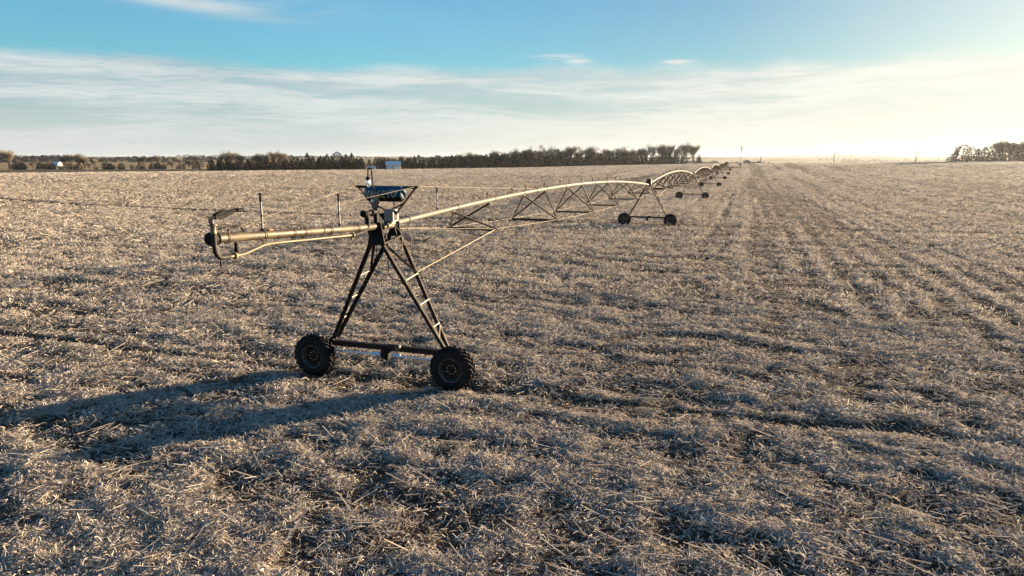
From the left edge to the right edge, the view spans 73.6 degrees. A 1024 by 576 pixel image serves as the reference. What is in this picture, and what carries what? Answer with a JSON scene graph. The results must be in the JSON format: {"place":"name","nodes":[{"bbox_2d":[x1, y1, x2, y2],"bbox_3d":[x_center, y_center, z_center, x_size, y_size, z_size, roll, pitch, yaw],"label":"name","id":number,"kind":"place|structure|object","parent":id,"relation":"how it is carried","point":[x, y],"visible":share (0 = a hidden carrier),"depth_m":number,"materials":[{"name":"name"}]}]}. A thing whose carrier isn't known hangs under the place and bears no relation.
{"place":"outdoors","nodes":[
{"label":"outdoors","id":0,"kind":"place"},
{"bbox_2d":[0,156,1023,575],"bbox_3d":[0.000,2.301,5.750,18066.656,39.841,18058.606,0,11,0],"label":"field","id":1,"kind":"structure","parent":0,"point":[772,556],"depth_m":18.18,"materials":[{"name":"brown plant"}]},
{"bbox_2d":[0,149,16,170],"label":"bare tree","id":2,"kind":"object","parent":1,"relation":"on","point":[7,155],"visible":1,"depth_m":446.86,"materials":[{"name":"brown plant"}]},
{"bbox_2d":[11,162,25,169],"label":"cedar shrub","id":3,"kind":"object","parent":1,"relation":"on","point":[17,168],"visible":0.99,"depth_m":488.11,"materials":[{"name":"green plant"}]},
{"bbox_2d":[59,157,66,169],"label":"bare tree","id":4,"kind":"object","parent":1,"relation":"on","point":[63,160],"visible":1,"depth_m":460.77,"materials":[{"name":"brown plant"}]},
{"bbox_2d":[65,154,74,169],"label":"bare tree","id":5,"kind":"object","parent":1,"relation":"on","point":[70,158],"visible":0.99,"depth_m":461.65,"materials":[{"name":"brown plant"}]},
{"bbox_2d":[74,153,83,169],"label":"bare tree","id":6,"kind":"object","parent":1,"relation":"on","point":[76,159],"visible":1,"depth_m":460.44,"materials":[{"name":"brown plant"}]},
{"bbox_2d":[78,157,88,169],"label":"bare tree","id":7,"kind":"object","parent":1,"relation":"on","point":[84,161],"visible":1,"depth_m":462.31,"materials":[{"name":"brown plant"}]},
{"bbox_2d":[90,158,98,169],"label":"bare tree","id":8,"kind":"object","parent":1,"relation":"on","point":[94,162],"visible":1,"depth_m":461.75,"materials":[{"name":"brown plant"}]},
{"bbox_2d":[138,156,146,166],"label":"bare tree","id":9,"kind":"object","parent":1,"relation":"on","point":[143,159],"visible":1,"depth_m":627.67,"materials":[{"name":"brown plant"}]},
{"bbox_2d":[150,155,161,162],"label":"bare tree","id":10,"kind":"object","parent":1,"relation":"on","point":[158,159],"visible":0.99,"depth_m":628.50,"materials":[{"name":"brown plant"}]},
{"bbox_2d":[184,160,192,168],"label":"bare tree","id":11,"kind":"object","parent":1,"relation":"on","point":[188,162],"visible":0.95,"depth_m":503.64,"materials":[{"name":"brown plant"}]},
{"bbox_2d":[191,161,200,168],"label":"cedar shrub","id":12,"kind":"object","parent":1,"relation":"on","point":[199,166],"visible":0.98,"depth_m":489.13,"materials":[{"name":"green plant"}]},
{"bbox_2d":[209,159,216,170],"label":"cedar tree","id":13,"kind":"object","parent":1,"relation":"on","point":[213,164],"visible":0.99,"depth_m":410.04,"materials":[{"name":"green plant"}]},
{"bbox_2d":[215,160,222,169],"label":"cedar tree","id":14,"kind":"object","parent":1,"relation":"on","point":[219,165],"visible":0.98,"depth_m":412.39,"materials":[{"name":"green plant"}]},
{"bbox_2d":[218,152,232,160],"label":"bare tree","id":15,"kind":"object","parent":1,"relation":"on","point":[224,155],"visible":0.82,"depth_m":458.75,"materials":[{"name":"brown plant"}]},
{"bbox_2d":[224,157,231,169],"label":"cedar tree","id":16,"kind":"object","parent":1,"relation":"on","point":[226,163],"visible":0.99,"depth_m":414.91,"materials":[{"name":"green plant"}]},
{"bbox_2d":[226,149,239,163],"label":"bare tree","id":17,"kind":"object","parent":1,"relation":"on","point":[233,155],"visible":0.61,"depth_m":465.33,"materials":[{"name":"brown plant"}]},
{"bbox_2d":[234,154,244,164],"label":"bare tree","id":18,"kind":"object","parent":1,"relation":"on","point":[238,157],"visible":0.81,"depth_m":460.71,"materials":[{"name":"brown plant"}]},
{"bbox_2d":[243,160,251,169],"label":"cedar tree","id":19,"kind":"object","parent":1,"relation":"on","point":[246,163],"visible":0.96,"depth_m":411.49,"materials":[{"name":"green plant"}]},
{"bbox_2d":[248,160,255,169],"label":"cedar tree","id":20,"kind":"object","parent":1,"relation":"on","point":[252,166],"visible":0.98,"depth_m":411.61,"materials":[{"name":"green plant"}]},
{"bbox_2d":[252,153,262,163],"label":"bare tree","id":21,"kind":"object","parent":1,"relation":"on","point":[257,157],"visible":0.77,"depth_m":469.40,"materials":[{"name":"brown plant"}]},
{"bbox_2d":[260,150,270,164],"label":"bare tree","id":22,"kind":"object","parent":1,"relation":"on","point":[264,156],"visible":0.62,"depth_m":465.73,"materials":[{"name":"brown plant"}]},
{"bbox_2d":[262,156,272,169],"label":"cedar tree","id":23,"kind":"object","parent":1,"relation":"on","point":[267,162],"visible":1,"depth_m":410.21,"materials":[{"name":"green plant"}]},
{"bbox_2d":[267,152,277,162],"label":"bare tree","id":24,"kind":"object","parent":1,"relation":"on","point":[273,156],"visible":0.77,"depth_m":471.04,"materials":[{"name":"brown plant"}]},
{"bbox_2d":[276,157,285,169],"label":"cedar tree","id":25,"kind":"object","parent":1,"relation":"on","point":[279,159],"visible":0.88,"depth_m":416.76,"materials":[{"name":"green plant"}]},
{"bbox_2d":[274,150,288,161],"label":"bare tree","id":26,"kind":"object","parent":1,"relation":"on","point":[278,155],"visible":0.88,"depth_m":463.50,"materials":[{"name":"brown plant"}]},
{"bbox_2d":[283,159,288,169],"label":"cedar tree","id":27,"kind":"object","parent":1,"relation":"on","point":[286,160],"visible":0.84,"depth_m":417.42,"materials":[{"name":"green plant"}]},
{"bbox_2d":[287,155,297,169],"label":"cedar tree","id":28,"kind":"object","parent":1,"relation":"on","point":[289,160],"visible":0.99,"depth_m":411.50,"materials":[{"name":"green plant"}]},
{"bbox_2d":[291,156,300,169],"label":"cedar tree","id":29,"kind":"object","parent":1,"relation":"on","point":[297,157],"visible":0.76,"depth_m":419.17,"materials":[{"name":"green plant"}]},
{"bbox_2d":[302,153,311,169],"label":"cedar tree","id":30,"kind":"object","parent":1,"relation":"on","point":[308,161],"visible":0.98,"depth_m":416.15,"materials":[{"name":"green plant"}]},
{"bbox_2d":[309,157,315,169],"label":"cedar tree","id":31,"kind":"object","parent":1,"relation":"on","point":[313,167],"visible":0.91,"depth_m":416.25,"materials":[{"name":"green plant"}]},
{"bbox_2d":[315,158,322,169],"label":"cedar tree","id":32,"kind":"object","parent":1,"relation":"on","point":[317,165],"visible":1,"depth_m":411.88,"materials":[{"name":"green plant"}]},
{"bbox_2d":[322,154,331,169],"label":"cedar tree","id":33,"kind":"object","parent":1,"relation":"on","point":[327,166],"visible":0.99,"depth_m":410.78,"materials":[{"name":"green plant"}]},
{"bbox_2d":[329,156,336,169],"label":"cedar tree","id":34,"kind":"object","parent":1,"relation":"on","point":[334,166],"visible":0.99,"depth_m":413.84,"materials":[{"name":"green plant"}]},
{"bbox_2d":[329,152,344,169],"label":"cedar tree","id":35,"kind":"object","parent":1,"relation":"on","point":[334,154],"visible":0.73,"depth_m":418.19,"materials":[{"name":"green plant"}]},
{"bbox_2d":[341,154,351,169],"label":"cedar tree","id":36,"kind":"object","parent":1,"relation":"on","point":[347,161],"visible":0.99,"depth_m":414.80,"materials":[{"name":"green plant"}]},
{"bbox_2d":[347,153,355,168],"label":"cedar tree","id":37,"kind":"object","parent":1,"relation":"on","point":[351,157],"visible":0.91,"depth_m":417.28,"materials":[{"name":"green plant"}]},
{"bbox_2d":[356,158,364,168],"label":"cedar tree","id":38,"kind":"object","parent":1,"relation":"on","point":[362,163],"visible":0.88,"depth_m":418.47,"materials":[{"name":"green plant"}]},
{"bbox_2d":[385,161,400,169],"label":"machine shed","id":39,"kind":"structure","parent":1,"relation":"on","point":[393,165],"depth_m":394.89,"materials":[{"name":"metal"}]},
{"bbox_2d":[404,158,412,168],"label":"cedar tree","id":40,"kind":"object","parent":1,"relation":"on","point":[408,163],"visible":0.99,"depth_m":416.60,"materials":[{"name":"green plant"}]},
{"bbox_2d":[412,155,417,168],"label":"cedar tree","id":41,"kind":"object","parent":1,"relation":"on","point":[415,161],"visible":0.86,"depth_m":424.95,"materials":[{"name":"green plant"}]},
{"bbox_2d":[431,155,444,168],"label":"cedar tree","id":42,"kind":"object","parent":1,"relation":"on","point":[436,165],"visible":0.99,"depth_m":423.53,"materials":[{"name":"green plant"}]},
{"bbox_2d":[442,157,450,168],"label":"cedar tree","id":43,"kind":"object","parent":1,"relation":"on","point":[448,167],"visible":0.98,"depth_m":425.74,"materials":[{"name":"green plant"}]},
{"bbox_2d":[447,155,456,167],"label":"cedar tree","id":44,"kind":"object","parent":1,"relation":"on","point":[453,160],"visible":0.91,"depth_m":431.51,"materials":[{"name":"green plant"}]},
{"bbox_2d":[452,154,463,167],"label":"cedar tree","id":45,"kind":"object","parent":1,"relation":"on","point":[457,157],"visible":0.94,"depth_m":435.73,"materials":[{"name":"green plant"}]},
{"bbox_2d":[458,157,465,167],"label":"cedar tree","id":46,"kind":"object","parent":1,"relation":"on","point":[462,162],"visible":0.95,"depth_m":435.03,"materials":[{"name":"green plant"}]},
{"bbox_2d":[462,156,471,167],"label":"cedar tree","id":47,"kind":"object","parent":1,"relation":"on","point":[466,164],"visible":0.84,"depth_m":436.69,"materials":[{"name":"green plant"}]},
{"bbox_2d":[204,161,731,390],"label":"pivot irrigator","id":48,"kind":"object","parent":1,"relation":"on","point":[452,368],"visible":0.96,"depth_m":18.88,"materials":[{"name":"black metal"}]},
{"bbox_2d":[464,152,474,160],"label":"bare tree","id":49,"kind":"object","parent":1,"relation":"on","point":[470,156],"visible":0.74,"depth_m":454.02,"materials":[{"name":"brown plant"}]},
{"bbox_2d":[469,157,474,167],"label":"cedar tree","id":50,"kind":"object","parent":1,"relation":"on","point":[472,162],"visible":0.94,"depth_m":432.34,"materials":[{"name":"green plant"}]},
{"bbox_2d":[473,154,481,167],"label":"cedar tree","id":51,"kind":"object","parent":1,"relation":"on","point":[475,155],"visible":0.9,"depth_m":434.87,"materials":[{"name":"green plant"}]},
{"bbox_2d":[482,155,488,167],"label":"cedar tree","id":52,"kind":"object","parent":1,"relation":"on","point":[485,162],"visible":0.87,"depth_m":439.22,"materials":[{"name":"green plant"}]},
{"bbox_2d":[486,156,494,167],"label":"cedar tree","id":53,"kind":"object","parent":1,"relation":"on","point":[490,160],"visible":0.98,"depth_m":441.20,"materials":[{"name":"green plant"}]},
{"bbox_2d":[488,150,500,158],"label":"bare tree","id":54,"kind":"object","parent":1,"relation":"on","point":[493,154],"visible":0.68,"depth_m":468.08,"materials":[{"name":"brown plant"}]},
{"bbox_2d":[0,154,997,163],"bbox_3d":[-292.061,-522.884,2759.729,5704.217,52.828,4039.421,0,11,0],"label":"distant woods","id":55,"kind":"object","parent":1,"relation":"on","point":[44,158],"visible":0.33,"depth_m":1806.37,"materials":[{"name":"green plant"}]},
{"bbox_2d":[498,153,506,167],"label":"cedar tree","id":56,"kind":"object","parent":1,"relation":"on","point":[502,165],"visible":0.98,"depth_m":440.56,"materials":[{"name":"green plant"}]},
{"bbox_2d":[503,152,510,160],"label":"bare tree","id":57,"kind":"object","parent":1,"relation":"on","point":[508,155],"visible":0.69,"depth_m":466.79,"materials":[{"name":"brown plant"}]},
{"bbox_2d":[0,163,1023,575],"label":"crop residue","id":58,"kind":"object","parent":1,"relation":"on","point":[432,403],"visible":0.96,"depth_m":19.67,"materials":[{"name":"plant"}]},
{"bbox_2d":[0,173,1023,235],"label":"wheel track","id":59,"kind":"structure","parent":1,"relation":"on","point":[578,223],"depth_m":67.30,"materials":[{"name":"soil"}]},
{"bbox_2d":[508,153,515,167],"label":"cedar tree","id":60,"kind":"object","parent":1,"relation":"on","point":[512,162],"visible":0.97,"depth_m":444.51,"materials":[{"name":"green plant"}]},
{"bbox_2d":[516,154,526,166],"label":"cedar tree","id":61,"kind":"object","parent":1,"relation":"on","point":[522,159],"visible":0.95,"depth_m":447.75,"materials":[{"name":"green plant"}]},
{"bbox_2d":[519,146,535,161],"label":"bare tree","id":62,"kind":"object","parent":1,"relation":"on","point":[528,150],"visible":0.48,"depth_m":467.53,"materials":[{"name":"brown plant"}]},
{"bbox_2d":[523,153,534,166],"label":"cedar tree","id":63,"kind":"object","parent":1,"relation":"on","point":[529,160],"visible":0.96,"depth_m":448.23,"materials":[{"name":"green plant"}]},
{"bbox_2d":[526,153,536,166],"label":"cedar tree","id":64,"kind":"object","parent":1,"relation":"on","point":[528,163],"visible":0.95,"depth_m":448.17,"materials":[{"name":"green plant"}]},
{"bbox_2d":[533,153,542,166],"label":"cedar tree","id":65,"kind":"object","parent":1,"relation":"on","point":[539,164],"visible":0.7,"depth_m":459.15,"materials":[{"name":"green plant"}]},
{"bbox_2d":[540,155,546,166],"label":"cedar tree","id":66,"kind":"object","parent":1,"relation":"on","point":[543,159],"visible":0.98,"depth_m":461.77,"materials":[{"name":"green plant"}]},
{"bbox_2d":[538,145,551,163],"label":"bare tree","id":67,"kind":"object","parent":1,"relation":"on","point":[545,151],"visible":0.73,"depth_m":484.35,"materials":[{"name":"brown plant"}]},
{"bbox_2d":[543,156,549,166],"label":"cedar tree","id":68,"kind":"object","parent":1,"relation":"on","point":[548,161],"visible":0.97,"depth_m":464.00,"materials":[{"name":"green plant"}]},
{"bbox_2d":[548,144,559,156],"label":"bare tree","id":69,"kind":"object","parent":1,"relation":"on","point":[554,150],"visible":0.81,"depth_m":482.83,"materials":[{"name":"brown plant"}]},
{"bbox_2d":[550,155,557,166],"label":"cedar tree","id":70,"kind":"object","parent":1,"relation":"on","point":[553,161],"visible":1,"depth_m":460.22,"materials":[{"name":"green plant"}]},
{"bbox_2d":[555,152,566,166],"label":"cedar tree","id":71,"kind":"object","parent":1,"relation":"on","point":[560,157],"visible":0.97,"depth_m":462.42,"materials":[{"name":"green plant"}]},
{"bbox_2d":[566,154,576,165],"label":"cedar tree","id":72,"kind":"object","parent":1,"relation":"on","point":[571,160],"visible":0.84,"depth_m":473.67,"materials":[{"name":"green plant"}]},
{"bbox_2d":[564,146,579,159],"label":"bare tree","id":73,"kind":"object","parent":1,"relation":"on","point":[570,150],"visible":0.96,"depth_m":487.67,"materials":[{"name":"brown plant"}]},
{"bbox_2d":[576,145,585,161],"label":"bare tree","id":74,"kind":"object","parent":1,"relation":"on","point":[582,152],"visible":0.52,"depth_m":501.19,"materials":[{"name":"brown plant"}]},
{"bbox_2d":[583,146,599,158],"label":"bare tree","id":75,"kind":"object","parent":1,"relation":"on","point":[588,151],"visible":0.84,"depth_m":489.06,"materials":[{"name":"brown plant"}]},
{"bbox_2d":[589,152,597,164],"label":"cedar tree","id":76,"kind":"object","parent":1,"relation":"on","point":[592,161],"visible":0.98,"depth_m":480.48,"materials":[{"name":"green plant"}]},
{"bbox_2d":[594,153,604,164],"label":"cedar tree","id":77,"kind":"object","parent":1,"relation":"on","point":[602,160],"visible":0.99,"depth_m":479.92,"materials":[{"name":"green plant"}]},
{"bbox_2d":[604,149,618,162],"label":"bare tree","id":78,"kind":"object","parent":1,"relation":"on","point":[608,153],"visible":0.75,"depth_m":502.53,"materials":[{"name":"brown plant"}]},
{"bbox_2d":[608,154,615,164],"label":"cedar tree","id":79,"kind":"object","parent":1,"relation":"on","point":[613,158],"visible":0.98,"depth_m":485.77,"materials":[{"name":"green plant"}]},
{"bbox_2d":[614,144,627,154],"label":"bare tree","id":80,"kind":"object","parent":1,"relation":"on","point":[620,151],"visible":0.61,"depth_m":506.08,"materials":[{"name":"brown plant"}]},
{"bbox_2d":[633,153,639,164],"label":"cedar tree","id":81,"kind":"object","parent":1,"relation":"on","point":[636,159],"visible":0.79,"depth_m":501.79,"materials":[{"name":"green plant"}]},
{"bbox_2d":[641,145,650,162],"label":"bare tree","id":82,"kind":"object","parent":1,"relation":"on","point":[644,151],"visible":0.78,"depth_m":520.44,"materials":[{"name":"brown plant"}]},
{"bbox_2d":[647,144,657,155],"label":"bare tree","id":83,"kind":"object","parent":1,"relation":"on","point":[652,149],"visible":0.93,"depth_m":525.54,"materials":[{"name":"brown plant"}]},
{"bbox_2d":[653,144,667,156],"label":"bare tree","id":84,"kind":"object","parent":1,"relation":"on","point":[661,150],"visible":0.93,"depth_m":531.57,"materials":[{"name":"brown plant"}]},
{"bbox_2d":[660,152,668,163],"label":"cedar tree","id":85,"kind":"object","parent":1,"relation":"on","point":[665,160],"visible":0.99,"depth_m":509.47,"materials":[{"name":"green plant"}]},
{"bbox_2d":[666,152,672,163],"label":"cedar tree","id":86,"kind":"object","parent":1,"relation":"on","point":[669,158],"visible":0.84,"depth_m":515.55,"materials":[{"name":"green plant"}]},
{"bbox_2d":[667,144,674,156],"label":"bare tree","id":87,"kind":"object","parent":1,"relation":"on","point":[670,149],"visible":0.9,"depth_m":531.90,"materials":[{"name":"brown plant"}]},
{"bbox_2d":[671,146,681,156],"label":"bare tree","id":88,"kind":"object","parent":1,"relation":"on","point":[676,150],"visible":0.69,"depth_m":531.06,"materials":[{"name":"brown plant"}]},
{"bbox_2d":[673,151,684,163],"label":"cedar tree","id":89,"kind":"object","parent":1,"relation":"on","point":[677,160],"visible":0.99,"depth_m":513.73,"materials":[{"name":"green plant"}]},
{"bbox_2d":[678,142,691,157],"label":"bare tree","id":90,"kind":"object","parent":1,"relation":"on","point":[686,148],"visible":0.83,"depth_m":538.72,"materials":[{"name":"brown plant"}]},
{"bbox_2d":[681,144,694,163],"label":"bare tree","id":91,"kind":"object","parent":1,"relation":"on","point":[687,159],"visible":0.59,"depth_m":544.88,"materials":[{"name":"brown plant"}]},
{"bbox_2d":[689,144,699,163],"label":"bare tree","id":92,"kind":"object","parent":1,"relation":"on","point":[695,149],"visible":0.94,"depth_m":544.40,"materials":[{"name":"brown plant"}]},
{"bbox_2d":[696,154,702,163],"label":"cedar tree","id":93,"kind":"object","parent":1,"relation":"on","point":[698,160],"visible":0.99,"depth_m":528.85,"materials":[{"name":"green plant"}]},
{"bbox_2d":[945,154,958,161],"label":"cedar tree","id":94,"kind":"object","parent":1,"relation":"on","point":[951,157],"visible":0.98,"depth_m":445.97,"materials":[{"name":"green plant"}]},
{"bbox_2d":[952,144,971,161],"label":"cedar tree","id":95,"kind":"object","parent":1,"relation":"on","point":[962,155],"visible":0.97,"depth_m":445.14,"materials":[{"name":"green plant"}]},
{"bbox_2d":[963,147,979,161],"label":"cedar tree","id":96,"kind":"object","parent":1,"relation":"on","point":[972,149],"visible":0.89,"depth_m":445.50,"materials":[{"name":"green plant"}]},
{"bbox_2d":[972,148,984,161],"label":"cedar tree","id":97,"kind":"object","parent":1,"relation":"on","point":[978,156],"visible":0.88,"depth_m":445.71,"materials":[{"name":"green plant"}]},
{"bbox_2d":[978,146,991,161],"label":"cedar tree","id":98,"kind":"object","parent":1,"relation":"on","point":[984,150],"visible":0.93,"depth_m":445.44,"materials":[{"name":"green plant"}]},
{"bbox_2d":[985,149,997,160],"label":"cedar tree","id":99,"kind":"object","parent":1,"relation":"on","point":[993,152],"visible":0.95,"depth_m":445.48,"materials":[{"name":"green plant"}]},
{"bbox_2d":[988,138,1003,151],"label":"bare tree","id":100,"kind":"object","parent":1,"relation":"on","point":[995,145],"visible":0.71,"depth_m":454.75,"materials":[{"name":"brown plant"}]},
{"bbox_2d":[992,143,1005,160],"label":"cedar tree","id":101,"kind":"object","parent":1,"relation":"on","point":[999,146],"visible":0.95,"depth_m":445.20,"materials":[{"name":"green plant"}]},
{"bbox_2d":[997,142,1014,160],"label":"cedar tree","id":102,"kind":"object","parent":1,"relation":"on","point":[1008,144],"visible":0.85,"depth_m":444.61,"materials":[{"name":"green plant"}]},
{"bbox_2d":[1000,143,1023,160],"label":"cedar tree","id":103,"kind":"object","parent":1,"relation":"on","point":[1017,154],"visible":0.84,"depth_m":443.34,"materials":[{"name":"green plant"}]},
{"bbox_2d":[1012,150,1023,160],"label":"cedar tree","id":104,"kind":"object","parent":1,"relation":"on","point":[1018,156],"visible":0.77,"depth_m":445.79,"materials":[{"name":"green plant"}]},
{"bbox_2d":[0,0,1023,156],"label":"sky","id":105,"kind":"structure","parent":0,"point":[89,78],"materials":[{"name":"blue"}]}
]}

